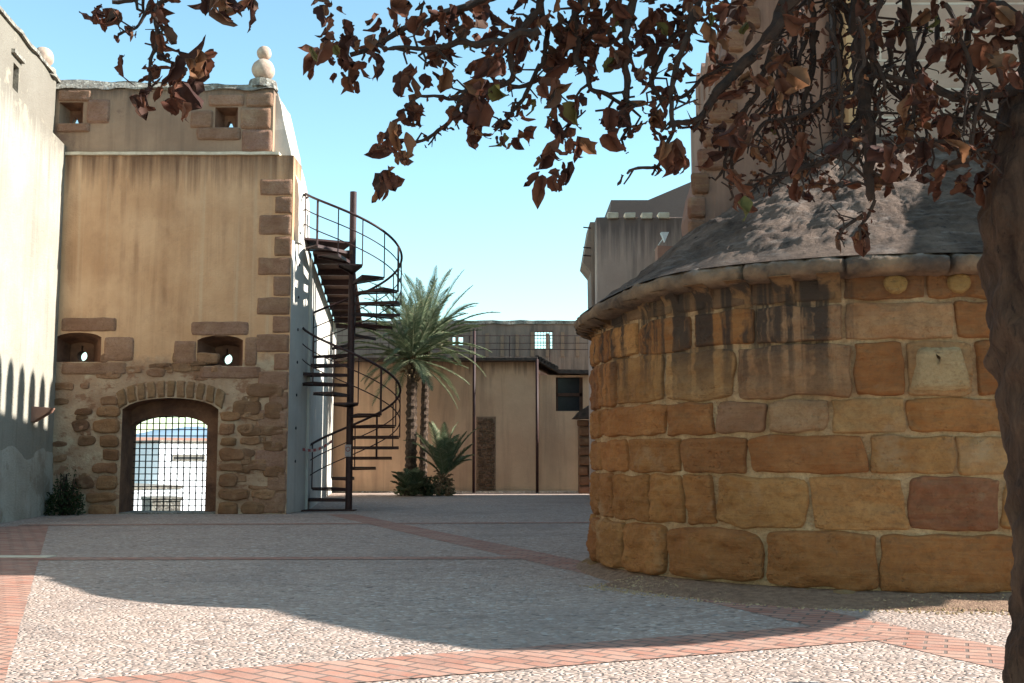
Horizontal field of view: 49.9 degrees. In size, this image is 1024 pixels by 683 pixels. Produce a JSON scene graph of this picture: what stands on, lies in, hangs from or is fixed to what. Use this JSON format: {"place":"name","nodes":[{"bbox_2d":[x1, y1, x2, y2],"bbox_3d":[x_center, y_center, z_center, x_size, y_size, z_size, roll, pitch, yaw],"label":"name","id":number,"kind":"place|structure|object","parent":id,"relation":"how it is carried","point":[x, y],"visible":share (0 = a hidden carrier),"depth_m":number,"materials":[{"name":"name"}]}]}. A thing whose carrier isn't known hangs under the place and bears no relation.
{"place":"outdoors","nodes":[
{"label":"outdoors","id":0,"kind":"place"},
{"bbox_2d":[134,483,181,510],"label":"town house","id":1,"kind":"structure","parent":0,"point":[154,491],"depth_m":49.79,"materials":[{"name":"white paint"}]},
{"bbox_2d":[141,496,181,510],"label":"town house","id":2,"kind":"structure","parent":0,"point":[160,502],"depth_m":46.62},
{"bbox_2d":[135,440,206,510],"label":"town house","id":3,"kind":"structure","parent":0,"point":[180,470],"depth_m":56.97,"materials":[{"name":"white paint"}]},
{"bbox_2d":[172,455,204,460],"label":"window","id":4,"kind":"structure","parent":3,"relation":"in","point":[180,457],"depth_m":57.16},
{"bbox_2d":[136,426,206,437],"bbox_3d":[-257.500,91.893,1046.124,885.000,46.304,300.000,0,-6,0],"label":"hills","id":5,"kind":"structure","parent":0,"point":[175,432],"depth_m":1142.37,"materials":[{"name":"blue"}]},
{"bbox_2d":[136,437,206,440],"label":"town house","id":6,"kind":"structure","parent":0,"point":[156,438],"depth_m":97.77,"materials":[{"name":"white paint"}]},
{"bbox_2d":[52,79,311,513],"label":"gate tower","id":7,"kind":"structure","parent":0,"point":[184,267],"depth_m":25.86,"materials":[{"name":"stone"}]},
{"bbox_2d":[248,46,277,91],"bbox_3d":[-6.020,-6.619,26.637,0.711,1.091,0.729,0,-6,0],"label":"ball finial","id":8,"kind":"object","parent":7,"relation":"on","point":[263,71],"visible":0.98,"depth_m":26.44,"materials":[{"name":"stone"}]},
{"bbox_2d":[302,440,331,451],"bbox_3d":[-4.705,2.503,26.410,0.772,0.294,0.023,0,-6,4],"label":"barrier tape","id":9,"kind":"object","parent":7,"relation":"attached to","point":[316,449],"visible":1,"depth_m":26.40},
{"bbox_2d":[0,556,558,559],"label":"brick path","id":10,"kind":"structure","parent":0,"point":[242,558],"depth_m":14.10,"materials":[{"name":"red brick"}]},
{"bbox_2d":[18,522,589,525],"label":"brick path","id":11,"kind":"structure","parent":0,"point":[302,523],"depth_m":21.52,"materials":[{"name":"red brick"}]},
{"bbox_2d":[301,191,402,511],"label":"spiral staircase","id":12,"kind":"structure","parent":0,"point":[335,249],"depth_m":26.96,"materials":[{"name":"brown metal"}]},
{"bbox_2d":[345,445,350,456],"bbox_3d":[-3.991,2.655,26.767,0.150,0.290,0.014,0,-6,0],"label":"warning sign","id":13,"kind":"object","parent":12,"relation":"attached to","point":[347,450],"visible":1,"depth_m":26.76,"materials":[{"name":"white metal"}]},
{"bbox_2d":[0,0,730,433],"label":"sky","id":14,"kind":"structure","parent":0,"point":[458,206],"materials":[{"name":"blue"}]},
{"bbox_2d":[332,329,588,492],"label":"back building","id":15,"kind":"structure","parent":0,"point":[520,412],"depth_m":40.89,"materials":[{"name":"paint"}]},
{"bbox_2d":[336,335,587,361],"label":"roof railing","id":16,"kind":"object","parent":15,"relation":"on","point":[509,343],"visible":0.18,"depth_m":43.73,"materials":[{"name":"brown metal"}]},
{"bbox_2d":[556,377,582,410],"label":"window","id":17,"kind":"structure","parent":15,"relation":"in","point":[569,391],"depth_m":41.33,"materials":[{"name":"black glass"}]},
{"bbox_2d":[0,493,1011,682],"bbox_3d":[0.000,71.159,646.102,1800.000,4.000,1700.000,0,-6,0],"label":"ground","id":18,"kind":"structure","parent":0,"point":[84,619],"depth_m":9.55,"materials":[{"name":"grey gravel"}]},
{"bbox_2d":[0,526,47,682],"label":"brick path","id":19,"kind":"structure","parent":18,"relation":"on","point":[16,578],"depth_m":11.81,"materials":[{"name":"red brick"}]},
{"bbox_2d":[0,555,55,557],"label":"path edging","id":20,"kind":"object","parent":18,"relation":"on","point":[23,556],"visible":0.67,"depth_m":14.35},
{"bbox_2d":[0,6,65,522],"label":"court wall","id":21,"kind":"structure","parent":18,"relation":"on","point":[32,157],"depth_m":23.46,"materials":[{"name":"paint"}]},
{"bbox_2d":[37,47,56,79],"bbox_3d":[-11.050,-6.582,25.917,0.632,0.705,0.648,0,-6,0],"label":"ball finial","id":22,"kind":"object","parent":21,"relation":"on","point":[47,54],"visible":0.4,"depth_m":25.80,"materials":[{"name":"stone"}]},
{"bbox_2d":[44,467,85,515],"bbox_3d":[-10.081,3.381,24.782,0.937,1.093,0.830,0,-6,0],"label":"shrub","id":23,"kind":"object","parent":18,"relation":"on","point":[62,499],"visible":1,"depth_m":24.68,"materials":[{"name":"green plant"}]},
{"bbox_2d":[305,258,335,508],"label":"curtain wall","id":24,"kind":"structure","parent":18,"relation":"on","point":[320,418],"depth_m":30.74,"materials":[{"name":"white paint"}]},
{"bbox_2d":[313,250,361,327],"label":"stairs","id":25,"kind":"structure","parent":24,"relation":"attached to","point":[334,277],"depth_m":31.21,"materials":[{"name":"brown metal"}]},
{"bbox_2d":[339,278,484,495],"bbox_3d":[-3.531,1.571,37.574,5.261,7.322,4.943,0,-6,0],"label":"palm tree","id":26,"kind":"object","parent":18,"relation":"on","point":[409,349],"visible":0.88,"depth_m":37.27,"materials":[{"name":"green plant"}]},
{"bbox_2d":[390,467,432,491],"bbox_3d":[-3.355,4.604,36.697,1.416,0.847,1.564,0,-6,0],"label":"palm offshoot","id":27,"kind":"object","parent":26,"relation":"attached to","point":[412,480],"visible":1,"depth_m":36.47,"materials":[{"name":"green plant"}]},
{"bbox_2d":[394,475,455,495],"bbox_3d":[-2.954,4.850,37.270,2.148,0.847,1.216,0,-6,0],"label":"shrub","id":28,"kind":"object","parent":18,"relation":"on","point":[426,491],"visible":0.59,"depth_m":37.02,"materials":[{"name":"green plant"}]},
{"bbox_2d":[356,266,498,494],"bbox_3d":[-2.999,1.300,38.488,5.194,8.052,4.990,0,-6,0],"label":"palm tree","id":29,"kind":"object","parent":18,"relation":"on","point":[424,414],"visible":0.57,"depth_m":38.43,"materials":[{"name":"green plant"}]},
{"bbox_2d":[403,421,478,495],"bbox_3d":[-2.172,3.947,37.099,2.559,2.573,2.336,5,-8,-37],"label":"palm tree","id":30,"kind":"object","parent":18,"relation":"on","point":[444,451],"visible":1,"depth_m":36.74,"materials":[{"name":"green plant"}]},
{"bbox_2d":[335,320,588,374],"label":"building","id":31,"kind":"structure","parent":18,"relation":"on","point":[571,359],"depth_m":45.24,"materials":[{"name":"beige paint"}]},
{"bbox_2d":[37,624,909,682],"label":"brick path","id":32,"kind":"structure","parent":18,"relation":"on","point":[405,667],"depth_m":7.10,"materials":[{"name":"brick"}]},
{"bbox_2d":[79,0,1023,682],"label":"plane tree","id":33,"kind":"object","parent":18,"relation":"on","point":[999,198],"visible":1,"depth_m":4.56,"materials":[{"name":"brown plant"}]},
{"bbox_2d":[572,405,589,493],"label":"buttress pier","id":34,"kind":"structure","parent":18,"relation":"on","point":[583,456],"depth_m":39.23,"materials":[{"name":"red stone"}]},
{"bbox_2d":[580,182,690,499],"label":"church wing","id":35,"kind":"structure","parent":18,"relation":"on","point":[623,238],"depth_m":30.49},
{"bbox_2d":[654,232,668,250],"bbox_3d":[3.957,-2.599,29.483,0.207,0.250,2.100,0,-6,0],"label":"floodlight","id":36,"kind":"object","parent":35,"relation":"attached to","point":[664,235],"visible":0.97,"depth_m":28.45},
{"bbox_2d":[655,245,672,260],"bbox_3d":[3.961,-1.117,28.427,0.453,2.694,0.525,0,-6,0],"label":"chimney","id":37,"kind":"object","parent":35,"relation":"attached to","point":[660,250],"visible":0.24,"depth_m":28.31,"materials":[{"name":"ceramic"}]},
{"bbox_2d":[331,514,1004,669],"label":"brick path","id":38,"kind":"structure","parent":18,"relation":"on","point":[964,650],"depth_m":8.94,"materials":[{"name":"red brick"}]},
{"bbox_2d":[574,135,1013,593],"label":"chapel apse","id":39,"kind":"structure","parent":18,"relation":"on","point":[785,392],"depth_m":10.40,"materials":[{"name":"stone"}]},
{"bbox_2d":[576,557,1011,611],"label":"soil verge","id":40,"kind":"structure","parent":18,"relation":"on","point":[814,598],"depth_m":9.88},
{"bbox_2d":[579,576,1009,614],"bbox_3d":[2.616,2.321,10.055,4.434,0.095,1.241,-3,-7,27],"label":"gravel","id":41,"kind":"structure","parent":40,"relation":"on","point":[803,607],"depth_m":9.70,"materials":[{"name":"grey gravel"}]},
{"bbox_2d":[681,0,1023,236],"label":"church","id":42,"kind":"structure","parent":0,"point":[707,199],"depth_m":13.54,"materials":[{"name":"paint"}]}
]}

